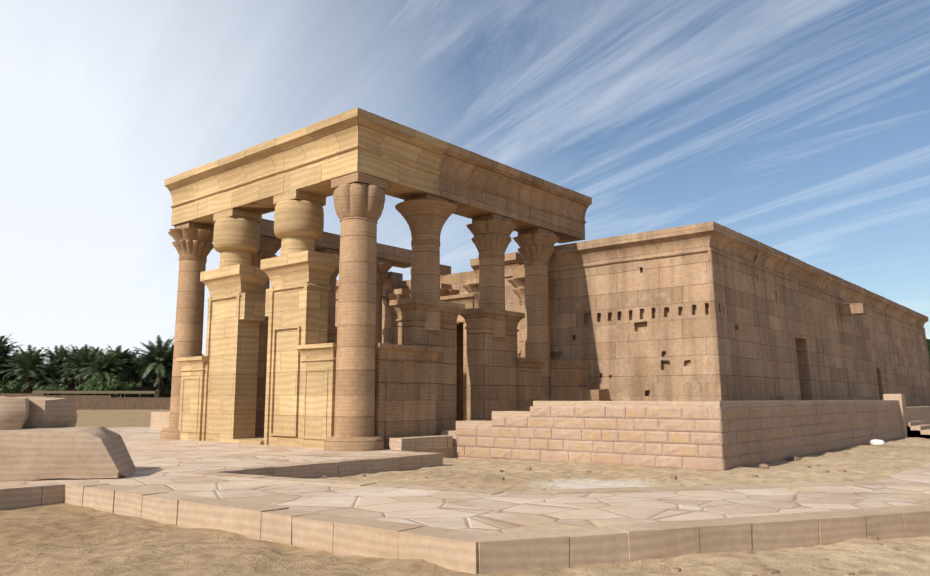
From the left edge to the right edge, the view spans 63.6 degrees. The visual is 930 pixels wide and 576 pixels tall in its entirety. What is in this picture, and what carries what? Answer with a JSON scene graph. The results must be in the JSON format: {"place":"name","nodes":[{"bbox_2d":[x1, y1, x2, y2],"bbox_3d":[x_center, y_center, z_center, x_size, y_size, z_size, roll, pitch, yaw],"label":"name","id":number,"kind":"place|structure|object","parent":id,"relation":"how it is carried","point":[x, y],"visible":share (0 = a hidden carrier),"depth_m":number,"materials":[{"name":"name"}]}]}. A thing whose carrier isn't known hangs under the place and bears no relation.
{"place":"outdoors","nodes":[
{"label":"outdoors","id":0,"kind":"place"},
{"bbox_2d":[176,250,339,448],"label":"kiosk walls","id":1,"kind":"structure","parent":0,"point":[218,392],"depth_m":23.61,"materials":[{"name":"beige stone"}]},
{"bbox_2d":[213,189,325,267],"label":"column capitals","id":2,"kind":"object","parent":1,"relation":"on","point":[298,220],"visible":0.94,"depth_m":23.73,"materials":[{"name":"beige stone"}]},
{"bbox_2d":[256,297,551,448],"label":"kiosk side walls","id":3,"kind":"structure","parent":0,"point":[415,380],"depth_m":23.75,"materials":[{"name":"beige stone"}]},
{"bbox_2d":[0,437,929,575],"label":"ground","id":4,"kind":"structure","parent":0,"point":[62,539],"depth_m":8.73,"materials":[{"name":"beige sand"}]},
{"bbox_2d":[322,456,900,575],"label":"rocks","id":5,"kind":"object","parent":4,"relation":"on","point":[770,571],"visible":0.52,"depth_m":8.17,"materials":[{"name":"beige stone"}]},
{"bbox_2d":[441,400,901,470],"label":"stone platform","id":6,"kind":"structure","parent":4,"relation":"on","point":[659,422],"depth_m":20.22,"materials":[{"name":"beige stone"}]},
{"bbox_2d":[0,427,929,572],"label":"paving","id":7,"kind":"structure","parent":0,"point":[169,465],"depth_m":10.86,"materials":[{"name":"beige stone"}]},
{"bbox_2d":[0,396,134,480],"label":"loose blocks","id":8,"kind":"object","parent":7,"relation":"on","point":[43,438],"depth_m":13.19,"materials":[{"name":"beige stone"}]},
{"bbox_2d":[150,412,452,450],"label":"stone blocks","id":9,"kind":"object","parent":7,"relation":"on","point":[159,420],"visible":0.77,"depth_m":21.74,"materials":[{"name":"beige stone"}]},
{"bbox_2d":[160,171,558,450],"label":"columns","id":10,"kind":"structure","parent":7,"relation":"on","point":[362,270],"depth_m":23.82,"materials":[{"name":"beige stone"}]},
{"bbox_2d":[164,107,591,267],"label":"entablature","id":11,"kind":"structure","parent":10,"relation":"on","point":[403,160],"depth_m":24.62,"materials":[{"name":"beige stone"}]},
{"bbox_2d":[0,450,929,574],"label":"kerbs","id":12,"kind":"structure","parent":7,"relation":"on","point":[499,553],"depth_m":8.78,"materials":[{"name":"beige stone"}]},
{"bbox_2d":[382,252,562,420],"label":"facade","id":13,"kind":"structure","parent":7,"relation":"on","point":[514,268],"depth_m":31.30,"materials":[{"name":"stone"}]},
{"bbox_2d":[550,360,608,400],"bbox_3d":[4.543,4.003,27.159,3.196,2.824,0.899,-7,-11,40],"label":"stub","id":14,"kind":"object","parent":7,"relation":"on","point":[569,380],"visible":0.29,"depth_m":27.46,"materials":[{"name":"stone"}]},
{"bbox_2d":[335,221,929,420],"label":"temple","id":15,"kind":"structure","parent":7,"relation":"on","point":[710,311],"depth_m":28.12,"materials":[{"name":"stone"}]},
{"bbox_2d":[0,0,929,363],"label":"sky","id":16,"kind":"structure","parent":0,"point":[800,129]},
{"bbox_2d":[75,410,924,478],"bbox_3d":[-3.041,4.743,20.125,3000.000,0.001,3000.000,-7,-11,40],"label":"stone slabs","id":17,"kind":"structure","parent":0,"point":[113,418],"depth_m":61.81,"materials":[{"name":"beige stone"}]},
{"bbox_2d":[0,335,14,375],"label":"palm","id":18,"kind":"object","parent":17,"relation":"on","point":[4,344],"visible":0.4,"depth_m":142.47,"materials":[{"name":"green plant"}]},
{"bbox_2d":[0,380,21,392],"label":"bush","id":19,"kind":"object","parent":17,"relation":"on","point":[11,387],"visible":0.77,"depth_m":126.19,"materials":[{"name":"green plant"}]},
{"bbox_2d":[0,334,23,362],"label":"palm","id":20,"kind":"object","parent":17,"relation":"on","point":[4,352],"visible":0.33,"depth_m":143.03,"materials":[{"name":"green plant"}]},
{"bbox_2d":[0,345,56,392],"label":"palm","id":21,"kind":"object","parent":17,"relation":"on","point":[30,359],"visible":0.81,"depth_m":130.91,"materials":[{"name":"green plant"}]},
{"bbox_2d":[19,358,69,392],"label":"palm","id":22,"kind":"object","parent":17,"relation":"on","point":[39,383],"visible":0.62,"depth_m":131.83,"materials":[{"name":"green plant"}]},
{"bbox_2d":[38,385,68,394],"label":"bush","id":23,"kind":"object","parent":17,"relation":"on","point":[50,388],"visible":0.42,"depth_m":127.10,"materials":[{"name":"green plant"}]},
{"bbox_2d":[41,345,76,386],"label":"palm","id":24,"kind":"object","parent":17,"relation":"on","point":[58,353],"visible":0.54,"depth_m":147.68,"materials":[{"name":"green plant"}]},
{"bbox_2d":[62,344,84,387],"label":"palm","id":25,"kind":"object","parent":17,"relation":"on","point":[83,350],"visible":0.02,"depth_m":162.09,"materials":[{"name":"green plant"}]},
{"bbox_2d":[57,344,109,384],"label":"palm","id":26,"kind":"object","parent":17,"relation":"on","point":[82,358],"visible":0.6,"depth_m":142.52,"materials":[{"name":"green plant"}]},
{"bbox_2d":[0,387,170,409],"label":"mud walls","id":27,"kind":"structure","parent":17,"relation":"on","point":[129,402],"depth_m":124.98,"materials":[{"name":"brown soil"}]},
{"bbox_2d":[0,361,21,386],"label":"palm","id":28,"kind":"object","parent":27,"relation":"on","point":[4,371],"visible":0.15,"depth_m":141.30,"materials":[{"name":"green plant"}]},
{"bbox_2d":[0,350,27,385],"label":"palm","id":29,"kind":"object","parent":27,"relation":"on","point":[11,377],"visible":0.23,"depth_m":140.61,"materials":[{"name":"green plant"}]},
{"bbox_2d":[52,349,80,387],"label":"palm","id":30,"kind":"object","parent":27,"relation":"on","point":[72,384],"visible":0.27,"depth_m":148.43,"materials":[{"name":"green plant"}]},
{"bbox_2d":[110,349,145,385],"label":"palm","id":31,"kind":"object","parent":27,"relation":"on","point":[133,371],"visible":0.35,"depth_m":145.85,"materials":[{"name":"green plant"}]},
{"bbox_2d":[130,357,154,386],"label":"palm","id":32,"kind":"object","parent":27,"relation":"on","point":[147,380],"visible":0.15,"depth_m":147.97,"materials":[{"name":"green plant"}]},
{"bbox_2d":[76,382,95,394],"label":"bush","id":33,"kind":"object","parent":17,"relation":"on","point":[79,387],"visible":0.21,"depth_m":129.76,"materials":[{"name":"green plant"}]},
{"bbox_2d":[78,346,106,373],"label":"palm","id":34,"kind":"object","parent":17,"relation":"on","point":[96,351],"depth_m":148.55,"materials":[{"name":"green plant"}]},
{"bbox_2d":[32,391,157,396],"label":"railing","id":35,"kind":"object","parent":17,"relation":"on","point":[98,392],"visible":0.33,"depth_m":125.05,"materials":[{"name":"brown wood"}]},
{"bbox_2d":[82,373,119,396],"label":"bush","id":36,"kind":"object","parent":17,"relation":"on","point":[99,384],"visible":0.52,"depth_m":130.07,"materials":[{"name":"green plant"}]},
{"bbox_2d":[74,350,132,384],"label":"palm","id":37,"kind":"object","parent":17,"relation":"on","point":[107,364],"visible":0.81,"depth_m":135.44,"materials":[{"name":"green plant"}]},
{"bbox_2d":[90,345,137,383],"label":"palm","id":38,"kind":"object","parent":17,"relation":"on","point":[122,355],"visible":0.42,"depth_m":142.32,"materials":[{"name":"green plant"}]},
{"bbox_2d":[105,381,136,396],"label":"bush","id":39,"kind":"object","parent":17,"relation":"on","point":[131,386],"visible":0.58,"depth_m":131.73,"materials":[{"name":"green plant"}]},
{"bbox_2d":[130,335,173,396],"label":"palm","id":40,"kind":"object","parent":17,"relation":"on","point":[159,352],"visible":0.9,"depth_m":137.90,"materials":[{"name":"green plant"}]},
{"bbox_2d":[145,364,171,396],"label":"palm","id":41,"kind":"object","parent":17,"relation":"on","point":[165,391],"visible":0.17,"depth_m":142.59,"materials":[{"name":"green plant"}]},
{"bbox_2d":[152,346,172,392],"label":"palm","id":42,"kind":"object","parent":17,"relation":"on","point":[164,380],"visible":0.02,"depth_m":141.07,"materials":[{"name":"green plant"}]},
{"bbox_2d":[154,343,173,383],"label":"palm","id":43,"kind":"object","parent":17,"relation":"on","point":[170,371],"visible":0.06,"depth_m":138.88,"materials":[{"name":"green plant"}]},
{"bbox_2d":[883,394,929,438],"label":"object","id":44,"kind":"structure","parent":17,"relation":"on","point":[915,421],"depth_m":33.44,"materials":[{"name":"beige stone"}]},
{"bbox_2d":[870,439,884,445],"bbox_3d":[15.006,5.644,27.286,0.464,0.276,0.822,-2,-9,15],"label":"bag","id":45,"kind":"object","parent":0,"point":[875,442],"visible":0.9,"depth_m":27.00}
]}

